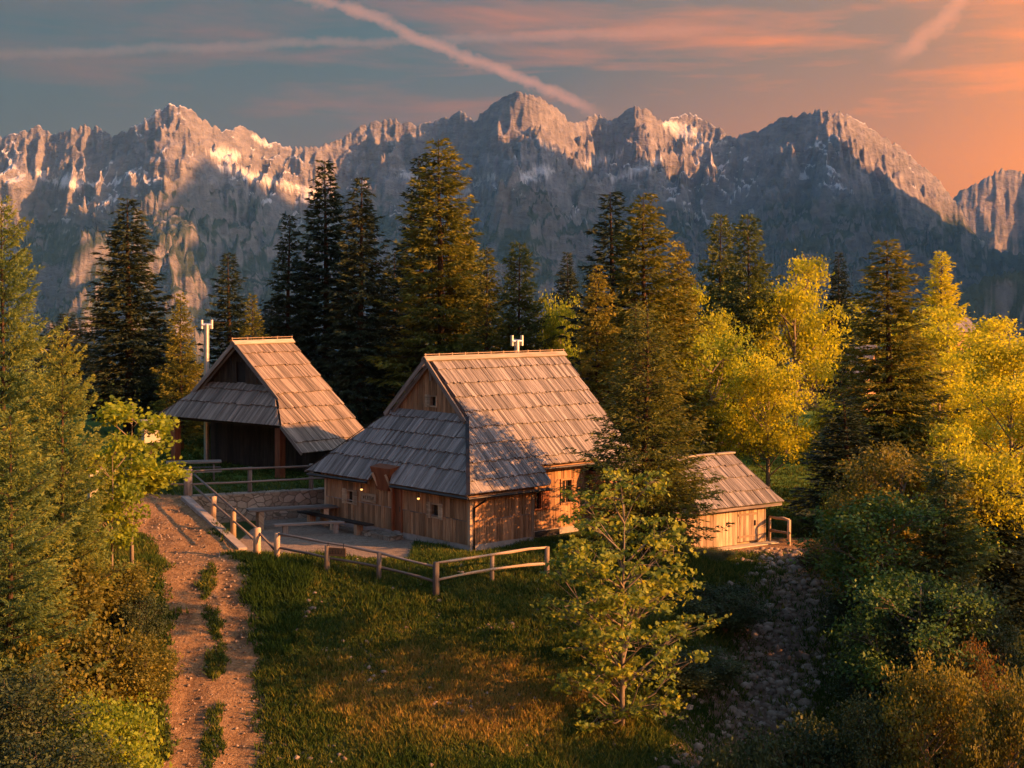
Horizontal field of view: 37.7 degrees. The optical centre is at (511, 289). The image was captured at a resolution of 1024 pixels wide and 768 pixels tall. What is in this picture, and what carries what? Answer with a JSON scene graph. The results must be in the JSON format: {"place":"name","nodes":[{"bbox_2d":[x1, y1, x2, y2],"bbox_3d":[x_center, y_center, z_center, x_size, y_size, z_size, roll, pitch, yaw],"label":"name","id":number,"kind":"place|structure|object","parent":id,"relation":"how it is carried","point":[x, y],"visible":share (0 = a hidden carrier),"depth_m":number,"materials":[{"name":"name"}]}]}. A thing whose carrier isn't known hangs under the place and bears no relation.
{"place":"outdoors","nodes":[
{"label":"outdoors","id":0,"kind":"place"},
{"bbox_2d":[0,91,1023,400],"bbox_3d":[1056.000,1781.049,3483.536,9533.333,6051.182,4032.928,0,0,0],"label":"mountains","id":1,"kind":"structure","parent":0,"point":[544,175],"depth_m":4291.16,"materials":[{"name":"stone"}]},
{"bbox_2d":[0,344,1023,767],"bbox_3d":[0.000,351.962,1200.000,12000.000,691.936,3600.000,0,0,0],"label":"ground","id":2,"kind":"structure","parent":0,"point":[188,630],"depth_m":44.97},
{"bbox_2d":[0,195,75,576],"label":"larch tree","id":3,"kind":"object","parent":2,"relation":"on","point":[20,357],"visible":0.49,"depth_m":45.91,"materials":[{"name":"plant"}]},
{"bbox_2d":[0,410,115,726],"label":"larch tree","id":4,"kind":"object","parent":2,"relation":"on","point":[25,616],"visible":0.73,"depth_m":38.83,"materials":[{"name":"plant"}]},
{"bbox_2d":[0,652,119,767],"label":"shrub","id":5,"kind":"object","parent":2,"relation":"on","point":[19,708],"visible":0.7,"depth_m":35.50,"materials":[{"name":"green plant"}]},
{"bbox_2d":[0,548,119,658],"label":"shrub","id":6,"kind":"object","parent":2,"relation":"on","point":[86,604],"visible":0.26,"depth_m":41.40,"materials":[{"name":"green plant"}]},
{"bbox_2d":[5,313,117,391],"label":"spruce tree","id":7,"kind":"object","parent":2,"relation":"on","point":[73,326],"visible":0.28,"depth_m":89.66,"materials":[{"name":"green plant"}]},
{"bbox_2d":[0,330,137,621],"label":"larch tree","id":8,"kind":"object","parent":2,"relation":"on","point":[55,398],"visible":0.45,"depth_m":42.82,"materials":[{"name":"plant"}]},
{"bbox_2d":[0,723,149,767],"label":"shrub","id":9,"kind":"object","parent":2,"relation":"on","point":[73,758],"visible":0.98,"depth_m":33.98,"materials":[{"name":"green plant"}]},
{"bbox_2d":[0,606,159,748],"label":"shrub","id":10,"kind":"object","parent":2,"relation":"on","point":[100,639],"visible":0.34,"depth_m":39.16,"materials":[{"name":"green plant"}]},
{"bbox_2d":[23,683,175,767],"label":"shrub","id":11,"kind":"object","parent":2,"relation":"on","point":[129,725],"visible":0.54,"depth_m":36.57,"materials":[{"name":"green plant"}]},
{"bbox_2d":[74,429,150,568],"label":"sapling","id":12,"kind":"object","parent":2,"relation":"on","point":[125,491],"visible":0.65,"depth_m":44.86,"materials":[{"name":"green plant"}]},
{"bbox_2d":[89,558,158,631],"bbox_3d":[-12.425,9.002,43.923,4.195,2.366,4.250,0,0,-22],"label":"shrub","id":13,"kind":"object","parent":2,"relation":"on","point":[132,578],"visible":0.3,"depth_m":43.37,"materials":[{"name":"green plant"}]},
{"bbox_2d":[77,626,186,712],"bbox_3d":[-10.441,10.363,40.344,3.201,2.306,3.159,0,0,-3],"label":"shrub","id":14,"kind":"object","parent":2,"relation":"on","point":[148,671],"visible":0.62,"depth_m":39.91,"materials":[{"name":"green plant"}]},
{"bbox_2d":[63,198,202,434],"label":"spruce tree","id":15,"kind":"object","parent":2,"relation":"on","point":[137,357],"visible":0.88,"depth_m":73.46,"materials":[{"name":"green plant"}]},
{"bbox_2d":[74,395,192,562],"bbox_3d":[-11.844,6.255,47.036,3.774,5.902,3.637,0,0,35],"label":"sapling","id":16,"kind":"object","parent":2,"relation":"on","point":[152,473],"visible":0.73,"depth_m":46.55,"materials":[{"name":"green plant"}]},
{"bbox_2d":[100,586,175,640],"bbox_3d":[-10.764,9.466,43.320,1.918,1.937,1.971,0,0,44],"label":"shrub","id":17,"kind":"object","parent":2,"relation":"on","point":[149,623],"visible":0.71,"depth_m":42.90,"materials":[{"name":"green plant"}]},
{"bbox_2d":[119,320,199,420],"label":"spruce tree","id":18,"kind":"object","parent":2,"relation":"on","point":[161,356],"visible":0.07,"depth_m":79.73,"materials":[{"name":"green plant"}]},
{"bbox_2d":[148,292,210,449],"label":"spruce tree","id":19,"kind":"object","parent":2,"relation":"on","point":[188,431],"visible":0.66,"depth_m":69.80,"materials":[{"name":"green plant"}]},
{"bbox_2d":[166,460,221,480],"bbox_3d":[-12.900,7.348,60.800,2.200,0.816,1.760,0,0,-12],"label":"porch table","id":20,"kind":"object","parent":2,"relation":"on","point":[203,461],"visible":0.66,"depth_m":60.70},
{"bbox_2d":[128,493,272,767],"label":"path gravel","id":21,"kind":"structure","parent":2,"relation":"on","point":[195,659],"depth_m":45.35,"materials":[{"name":"gravel"}]},
{"bbox_2d":[200,320,212,459],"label":"chimney flue","id":22,"kind":"object","parent":2,"relation":"on","point":[206,326],"visible":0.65,"depth_m":66.70,"materials":[{"name":"metal"}]},
{"bbox_2d":[181,496,246,549],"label":"sloping kerb","id":23,"kind":"structure","parent":2,"relation":"on","point":[204,514],"depth_m":52.98,"materials":[{"name":"paint"}]},
{"bbox_2d":[193,474,255,539],"bbox_3d":[-10.200,7.790,52.974,0.209,1.900,6.730,0,0,-30],"label":"stair railing","id":24,"kind":"object","parent":2,"relation":"on","point":[232,518],"visible":0.86,"depth_m":52.49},
{"bbox_2d":[191,252,258,435],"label":"spruce tree","id":25,"kind":"object","parent":2,"relation":"on","point":[220,326],"visible":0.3,"depth_m":72.77,"materials":[{"name":"green plant"}]},
{"bbox_2d":[236,293,270,339],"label":"spruce tree","id":26,"kind":"object","parent":2,"relation":"on","point":[245,332],"visible":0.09,"depth_m":70.95,"materials":[{"name":"green plant"}]},
{"bbox_2d":[190,487,323,522],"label":"stone retaining wall","id":27,"kind":"structure","parent":2,"relation":"on","point":[240,502],"depth_m":56.95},
{"bbox_2d":[125,464,323,495],"bbox_3d":[-10.218,7.359,57.187,9.008,1.303,1.402,0,0,-14],"label":"terrace fence","id":28,"kind":"object","parent":27,"relation":"on","point":[188,487],"visible":0.52,"depth_m":56.96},
{"bbox_2d":[159,336,363,478],"bbox_3d":[-10.657,4.975,64.450,9.561,5.910,4.268,0,0,40],"label":"porch hut","id":29,"kind":"object","parent":2,"relation":"on","point":[268,402],"visible":0.94,"depth_m":63.91,"materials":[{"name":"brown"}]},
{"bbox_2d":[249,302,299,345],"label":"spruce tree","id":30,"kind":"object","parent":2,"relation":"on","point":[266,322],"visible":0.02,"depth_m":81.72,"materials":[{"name":"green plant"}]},
{"bbox_2d":[254,213,320,370],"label":"spruce tree","id":31,"kind":"object","parent":2,"relation":"on","point":[278,300],"visible":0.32,"depth_m":75.71,"materials":[{"name":"green plant"}]},
{"bbox_2d":[246,504,337,529],"bbox_3d":[-8.100,8.370,55.300,3.300,0.720,0.738,0,0,-20],"label":"picnic table","id":32,"kind":"object","parent":2,"relation":"on","point":[323,508],"visible":0.89,"depth_m":55.05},
{"bbox_2d":[273,521,345,533],"bbox_3d":[-7.200,8.520,53.600,2.600,0.420,0.288,0,0,-18],"label":"plank bench","id":33,"kind":"object","parent":2,"relation":"on","point":[333,523],"visible":0.93,"depth_m":53.52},
{"bbox_2d":[280,159,381,420],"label":"spruce tree","id":34,"kind":"object","parent":2,"relation":"on","point":[311,279],"visible":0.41,"depth_m":75.53,"materials":[{"name":"green plant"}]},
{"bbox_2d":[297,510,373,534],"bbox_3d":[-6.469,8.505,54.638,0.348,0.450,4.400,0,0,-41],"label":"plank bench","id":35,"kind":"object","parent":2,"relation":"on","point":[358,525],"visible":0.86,"depth_m":54.42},
{"bbox_2d":[253,527,438,595],"bbox_3d":[-5.440,8.685,47.166,7.187,1.814,0.642,0,0,30],"label":"garden fence","id":36,"kind":"object","parent":2,"relation":"on","point":[258,535],"visible":0.88,"depth_m":46.97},
{"bbox_2d":[309,177,405,428],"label":"spruce tree","id":37,"kind":"object","parent":2,"relation":"on","point":[358,350],"visible":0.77,"depth_m":73.51,"materials":[{"name":"green plant"}]},
{"bbox_2d":[362,529,402,540],"bbox_3d":[-4.578,8.675,52.939,0.600,0.210,1.650,0,0,-41],"label":"door step","id":38,"kind":"object","parent":2,"relation":"on","point":[382,535],"depth_m":52.65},
{"bbox_2d":[351,251,427,416],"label":"spruce tree","id":39,"kind":"object","parent":2,"relation":"on","point":[388,262],"visible":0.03,"depth_m":83.80,"materials":[{"name":"green plant"}]},
{"bbox_2d":[366,155,450,405],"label":"spruce tree","id":40,"kind":"object","parent":2,"relation":"on","point":[411,196],"visible":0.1,"depth_m":78.67,"materials":[{"name":"green plant"}]},
{"bbox_2d":[356,138,521,410],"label":"spruce tree","id":41,"kind":"object","parent":2,"relation":"on","point":[441,322],"visible":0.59,"depth_m":73.40,"materials":[{"name":"green plant"}]},
{"bbox_2d":[418,217,492,360],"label":"spruce tree","id":42,"kind":"object","parent":2,"relation":"on","point":[469,241],"visible":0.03,"depth_m":75.78,"materials":[{"name":"green plant"}]},
{"bbox_2d":[304,349,635,550],"bbox_3d":[-1.399,5.910,55.923,8.785,7.240,9.856,0,0,-41],"label":"shingled hut","id":43,"kind":"object","parent":2,"relation":"on","point":[469,448],"visible":0.95,"depth_m":53.62,"materials":[{"name":"wood"}]},
{"bbox_2d":[342,488,357,505],"bbox_3d":[-5.918,7.595,55.149,0.175,0.550,0.960,0,0,-41],"label":"window","id":44,"kind":"structure","parent":43,"relation":"in","point":[346,493],"depth_m":55.23,"materials":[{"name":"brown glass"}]},
{"bbox_2d":[395,489,399,530],"bbox_3d":[-4.004,7.600,52.985,0.079,1.900,0.452,0,0,-41],"label":"door","id":45,"kind":"structure","parent":43,"relation":"in","point":[397,491],"depth_m":53.05,"materials":[{"name":"wood"}]},
{"bbox_2d":[426,501,442,519],"bbox_3d":[-2.598,7.555,51.370,0.175,0.550,0.880,0,0,-41],"label":"window","id":46,"kind":"structure","parent":43,"relation":"in","point":[432,508],"depth_m":51.45,"materials":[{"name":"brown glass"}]},
{"bbox_2d":[535,491,549,510],"bbox_3d":[1.001,7.430,53.113,0.790,0.720,0.175,0,0,-41],"label":"window","id":47,"kind":"structure","parent":43,"relation":"in","point":[542,499],"depth_m":53.12,"materials":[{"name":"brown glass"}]},
{"bbox_2d":[560,477,576,504],"bbox_3d":[2.001,7.230,53.991,0.750,0.960,0.175,0,0,-41],"label":"window","id":48,"kind":"structure","parent":43,"relation":"in","point":[567,481],"depth_m":54.00,"materials":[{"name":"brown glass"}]},
{"bbox_2d":[457,248,513,354],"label":"spruce tree","id":49,"kind":"object","parent":2,"relation":"on","point":[480,305],"visible":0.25,"depth_m":69.86,"materials":[{"name":"green plant"}]},
{"bbox_2d":[438,546,549,580],"bbox_3d":[-0.578,8.704,46.454,3.777,1.299,0.292,0,0,-24],"label":"corner fence","id":50,"kind":"object","parent":2,"relation":"on","point":[491,569],"visible":0.84,"depth_m":46.47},
{"bbox_2d":[0,517,1023,767],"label":"grass","id":51,"kind":"structure","parent":2,"relation":"on","point":[292,579],"depth_m":42.73,"materials":[{"name":"plant"}]},
{"bbox_2d":[475,241,558,352],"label":"spruce tree","id":52,"kind":"object","parent":2,"relation":"on","point":[527,306],"visible":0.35,"depth_m":70.71,"materials":[{"name":"green plant"}]},
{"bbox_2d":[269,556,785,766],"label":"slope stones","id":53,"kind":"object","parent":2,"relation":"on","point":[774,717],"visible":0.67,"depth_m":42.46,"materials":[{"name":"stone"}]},
{"bbox_2d":[522,288,584,365],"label":"leafy tree","id":54,"kind":"object","parent":2,"relation":"on","point":[553,322],"visible":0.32,"depth_m":70.95,"materials":[{"name":"green plant"}]},
{"bbox_2d":[544,252,593,366],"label":"spruce tree","id":55,"kind":"object","parent":2,"relation":"on","point":[567,283],"visible":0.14,"depth_m":99.81,"materials":[{"name":"green plant"}]},
{"bbox_2d":[571,265,632,433],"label":"spruce tree","id":56,"kind":"object","parent":2,"relation":"on","point":[597,371],"visible":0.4,"depth_m":63.75,"materials":[{"name":"green plant"}]},
{"bbox_2d":[556,191,648,389],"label":"spruce tree","id":57,"kind":"object","parent":2,"relation":"on","point":[610,266],"visible":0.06,"depth_m":68.84,"materials":[{"name":"green plant"}]},
{"bbox_2d":[530,466,731,739],"bbox_3d":[2.908,8.401,40.671,5.085,7.309,6.019,0,0,33],"label":"maple tree","id":58,"kind":"object","parent":2,"relation":"on","point":[600,603],"visible":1,"depth_m":40.03,"materials":[{"name":"green plant"}]},
{"bbox_2d":[557,307,734,556],"bbox_3d":[4.492,4.852,50.326,5.974,8.626,6.040,0,0,-40],"label":"spruce tree","id":59,"kind":"object","parent":2,"relation":"on","point":[628,425],"visible":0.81,"depth_m":49.75,"materials":[{"name":"green plant"}]},
{"bbox_2d":[597,301,697,500],"bbox_3d":[5.306,4.809,61.848,5.108,8.728,5.016,0,0,39],"label":"spruce tree","id":60,"kind":"object","parent":2,"relation":"on","point":[631,337],"visible":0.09,"depth_m":61.88,"materials":[{"name":"green plant"}]},
{"bbox_2d":[585,192,732,458],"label":"spruce tree","id":61,"kind":"object","parent":2,"relation":"on","point":[657,299],"visible":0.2,"depth_m":65.54,"materials":[{"name":"green plant"}]},
{"bbox_2d":[653,240,731,453],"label":"spruce tree","id":62,"kind":"object","parent":2,"relation":"on","point":[681,267],"visible":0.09,"depth_m":67.71,"materials":[{"name":"green plant"}]},
{"bbox_2d":[654,282,739,403],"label":"leafy tree","id":63,"kind":"object","parent":2,"relation":"on","point":[719,327],"visible":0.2,"depth_m":79.47,"materials":[{"name":"yellow plant"}]},
{"bbox_2d":[638,643,757,693],"bbox_3d":[4.907,10.822,43.101,3.525,1.127,3.623,0,0,-22],"label":"shrub","id":64,"kind":"object","parent":2,"relation":"on","point":[707,673],"visible":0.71,"depth_m":42.30,"materials":[{"name":"green plant"}]},
{"bbox_2d":[634,451,784,549],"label":"shed","id":65,"kind":"structure","parent":2,"relation":"on","point":[747,493],"depth_m":54.92,"materials":[{"name":"wood"}]},
{"bbox_2d":[737,508,756,541],"bbox_3d":[8.620,8.590,54.914,0.992,1.200,0.113,0,0,-35],"label":"door","id":66,"kind":"structure","parent":65,"relation":"in","point":[747,518],"depth_m":54.88,"materials":[{"name":"wood"}]},
{"bbox_2d":[683,546,739,562],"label":"shrub","id":67,"kind":"object","parent":2,"relation":"on","point":[721,555],"visible":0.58,"depth_m":51.33,"materials":[{"name":"green plant"}]},
{"bbox_2d":[666,321,769,452],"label":"leafy tree","id":68,"kind":"object","parent":2,"relation":"on","point":[722,371],"visible":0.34,"depth_m":67.48,"materials":[{"name":"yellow plant"}]},
{"bbox_2d":[690,213,746,442],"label":"spruce tree","id":69,"kind":"object","parent":2,"relation":"on","point":[723,276],"visible":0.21,"depth_m":85.77,"materials":[{"name":"green plant"}]},
{"bbox_2d":[673,578,788,633],"bbox_3d":[6.605,9.794,46.666,3.754,1.495,3.653,0,0,-5],"label":"shrub","id":70,"kind":"object","parent":2,"relation":"on","point":[742,615],"visible":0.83,"depth_m":45.77,"materials":[{"name":"green plant"}]},
{"bbox_2d":[695,730,783,767],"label":"shrub","id":71,"kind":"object","parent":2,"relation":"on","point":[724,760],"visible":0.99,"depth_m":36.91,"materials":[{"name":"green plant"}]},
{"bbox_2d":[654,546,845,767],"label":"gully rubble","id":72,"kind":"object","parent":2,"relation":"on","point":[780,684],"visible":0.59,"depth_m":45.84,"materials":[{"name":"stone"}]},
{"bbox_2d":[708,213,797,450],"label":"spruce tree","id":73,"kind":"object","parent":2,"relation":"on","point":[757,276],"visible":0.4,"depth_m":82.59,"materials":[{"name":"green plant"}]},
{"bbox_2d":[710,348,820,486],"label":"leafy tree","id":74,"kind":"object","parent":2,"relation":"on","point":[768,380],"visible":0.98,"depth_m":65.19,"materials":[{"name":"yellow plant"}]},
{"bbox_2d":[768,515,790,545],"bbox_3d":[9.844,8.989,55.196,0.144,1.322,1.107,0,0,-35],"label":"shed fence","id":75,"kind":"object","parent":2,"relation":"on","point":[788,520],"visible":0.81,"depth_m":55.07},
{"bbox_2d":[720,702,869,767],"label":"shrub","id":76,"kind":"object","parent":2,"relation":"on","point":[814,756],"visible":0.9,"depth_m":37.76,"materials":[{"name":"green plant"}]},
{"bbox_2d":[739,249,855,448],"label":"leafy tree","id":77,"kind":"object","parent":2,"relation":"on","point":[795,306],"visible":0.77,"depth_m":83.37,"materials":[{"name":"yellow plant"}]},
{"bbox_2d":[792,538,863,573],"bbox_3d":[10.742,9.031,50.889,2.687,1.286,2.652,0,0,32],"label":"shrub","id":78,"kind":"object","parent":2,"relation":"on","point":[801,558],"visible":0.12,"depth_m":50.83,"materials":[{"name":"green plant"}]},
{"bbox_2d":[776,299,883,357],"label":"leafy tree","id":79,"kind":"object","parent":2,"relation":"on","point":[856,307],"visible":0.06,"depth_m":129.87,"materials":[{"name":"yellow plant"}]},
{"bbox_2d":[799,393,868,486],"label":"leafy tree","id":80,"kind":"object","parent":2,"relation":"on","point":[814,417],"visible":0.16,"depth_m":65.84,"materials":[{"name":"green plant"}]},
{"bbox_2d":[811,252,864,407],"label":"spruce tree","id":81,"kind":"object","parent":2,"relation":"on","point":[841,298],"visible":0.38,"depth_m":109.74,"materials":[{"name":"green plant"}]},
{"bbox_2d":[797,344,880,410],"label":"distant hut","id":82,"kind":"object","parent":2,"relation":"on","point":[815,396],"visible":0.03,"depth_m":116.16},
{"bbox_2d":[782,397,898,531],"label":"spruce tree","id":83,"kind":"object","parent":2,"relation":"on","point":[845,450],"visible":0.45,"depth_m":56.81,"materials":[{"name":"green plant"}]},
{"bbox_2d":[809,589,880,642],"bbox_3d":[11.009,10.139,46.804,3.211,1.720,3.300,0,0,29],"label":"shrub","id":84,"kind":"object","parent":2,"relation":"on","point":[833,609],"visible":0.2,"depth_m":46.85,"materials":[{"name":"green plant"}]},
{"bbox_2d":[804,485,901,582],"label":"leafy tree","id":85,"kind":"object","parent":2,"relation":"on","point":[825,494],"visible":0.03,"depth_m":47.94,"materials":[{"name":"green plant"}]},
{"bbox_2d":[813,476,909,601],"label":"leafy tree","id":86,"kind":"object","parent":2,"relation":"on","point":[833,503],"visible":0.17,"depth_m":46.34,"materials":[{"name":"green plant"}]},
{"bbox_2d":[816,683,918,767],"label":"shrub","id":87,"kind":"object","parent":2,"relation":"on","point":[865,730],"visible":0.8,"depth_m":36.57,"materials":[{"name":"green plant"}]},
{"bbox_2d":[806,239,977,507],"bbox_3d":[15.059,3.761,60.012,7.040,11.699,7.545,0,0,20],"label":"spruce tree","id":88,"kind":"object","parent":2,"relation":"on","point":[904,429],"visible":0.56,"depth_m":59.54,"materials":[{"name":"green plant"}]},
{"bbox_2d":[820,579,966,743],"bbox_3d":[11.023,10.532,41.955,4.877,4.698,4.284,0,0,-2],"label":"shrub","id":89,"kind":"object","parent":2,"relation":"on","point":[847,686],"visible":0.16,"depth_m":41.59,"materials":[{"name":"green plant"}]},
{"bbox_2d":[785,485,1014,607],"bbox_3d":[11.551,8.742,44.938,6.309,5.785,5.592,0,0,-24],"label":"leafy tree","id":90,"kind":"object","parent":2,"relation":"on","point":[902,515],"visible":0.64,"depth_m":44.15,"materials":[{"name":"green plant"}]},
{"bbox_2d":[810,437,1008,585],"bbox_3d":[12.342,7.769,46.928,5.575,6.317,4.942,0,0,-1],"label":"leafy tree","id":91,"kind":"object","parent":2,"relation":"on","point":[894,466],"visible":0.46,"depth_m":46.26,"materials":[{"name":"green plant"}]},
{"bbox_2d":[820,564,1007,767],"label":"leafy tree","id":92,"kind":"object","parent":2,"relation":"on","point":[889,597],"visible":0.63,"depth_m":40.16,"materials":[{"name":"green plant"}]},
{"bbox_2d":[850,640,1010,767],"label":"shrub","id":93,"kind":"object","parent":2,"relation":"on","point":[921,712],"visible":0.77,"depth_m":36.23,"materials":[{"name":"green plant"}]},
{"bbox_2d":[871,345,996,457],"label":"leafy tree","id":94,"kind":"object","parent":2,"relation":"on","point":[952,380],"visible":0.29,"depth_m":65.72,"materials":[{"name":"yellow plant"}]},
{"bbox_2d":[909,251,970,360],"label":"larch tree","id":95,"kind":"object","parent":2,"relation":"on","point":[949,298],"visible":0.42,"depth_m":149.54,"materials":[{"name":"yellow plant"}]},
{"bbox_2d":[865,302,1022,413],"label":"leafy tree","id":96,"kind":"object","parent":2,"relation":"on","point":[936,335],"visible":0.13,"depth_m":84.97,"materials":[{"name":"yellow plant"}]},
{"bbox_2d":[879,568,1023,764],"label":"shrub","id":97,"kind":"object","parent":2,"relation":"on","point":[1002,635],"visible":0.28,"depth_m":40.51,"materials":[{"name":"green plant"}]},
{"bbox_2d":[886,457,1017,665],"bbox_3d":[12.648,8.454,43.916,4.075,7.209,4.110,0,0,-1],"label":"spruce tree","id":98,"kind":"object","parent":2,"relation":"on","point":[960,566],"visible":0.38,"depth_m":43.74,"materials":[{"name":"green plant"}]},
{"bbox_2d":[887,471,1023,640],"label":"tree","id":99,"kind":"object","parent":2,"relation":"on","point":[1012,579],"visible":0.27,"depth_m":45.76,"materials":[{"name":"green plant"}]},
{"bbox_2d":[894,417,1023,575],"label":"leafy tree","id":100,"kind":"object","parent":2,"relation":"on","point":[1007,469],"visible":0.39,"depth_m":46.27,"materials":[{"name":"yellow plant"}]},
{"bbox_2d":[928,631,1019,767],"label":"shrub","id":101,"kind":"object","parent":2,"relation":"on","point":[982,668],"visible":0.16,"depth_m":38.28,"materials":[{"name":"orange plant"}]},
{"bbox_2d":[932,311,1023,444],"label":"leafy tree","id":102,"kind":"object","parent":2,"relation":"on","point":[1011,359],"visible":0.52,"depth_m":76.05,"materials":[{"name":"yellow plant"}]},
{"bbox_2d":[938,368,1023,499],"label":"leafy tree","id":103,"kind":"object","parent":2,"relation":"on","point":[1012,400],"visible":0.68,"depth_m":57.13,"materials":[{"name":"yellow plant"}]},
{"bbox_2d":[948,653,1023,767],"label":"shrub","id":104,"kind":"object","parent":2,"relation":"on","point":[992,751],"visible":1,"depth_m":34.92,"materials":[{"name":"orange plant"}]},
{"bbox_2d":[0,0,1023,198],"label":"sky","id":105,"kind":"structure","parent":0,"point":[941,80],"materials":[{"name":"blue"}]},
{"bbox_2d":[54,426,1023,537],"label":"meadow grass","id":106,"kind":"structure","parent":0,"point":[782,495],"depth_m":63.79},
{"bbox_2d":[853,270,1023,357],"bbox_3d":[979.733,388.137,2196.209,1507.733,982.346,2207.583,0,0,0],"label":"valley ridge","id":107,"kind":"structure","parent":0,"point":[994,295],"depth_m":2642.06,"materials":[{"name":"stone"}]},
{"bbox_2d":[953,168,1023,254],"bbox_3d":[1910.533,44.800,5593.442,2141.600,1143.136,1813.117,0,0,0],"label":"mountains","id":108,"kind":"structure","parent":0,"point":[992,208],"depth_m":6116.32,"materials":[{"name":"stone"}]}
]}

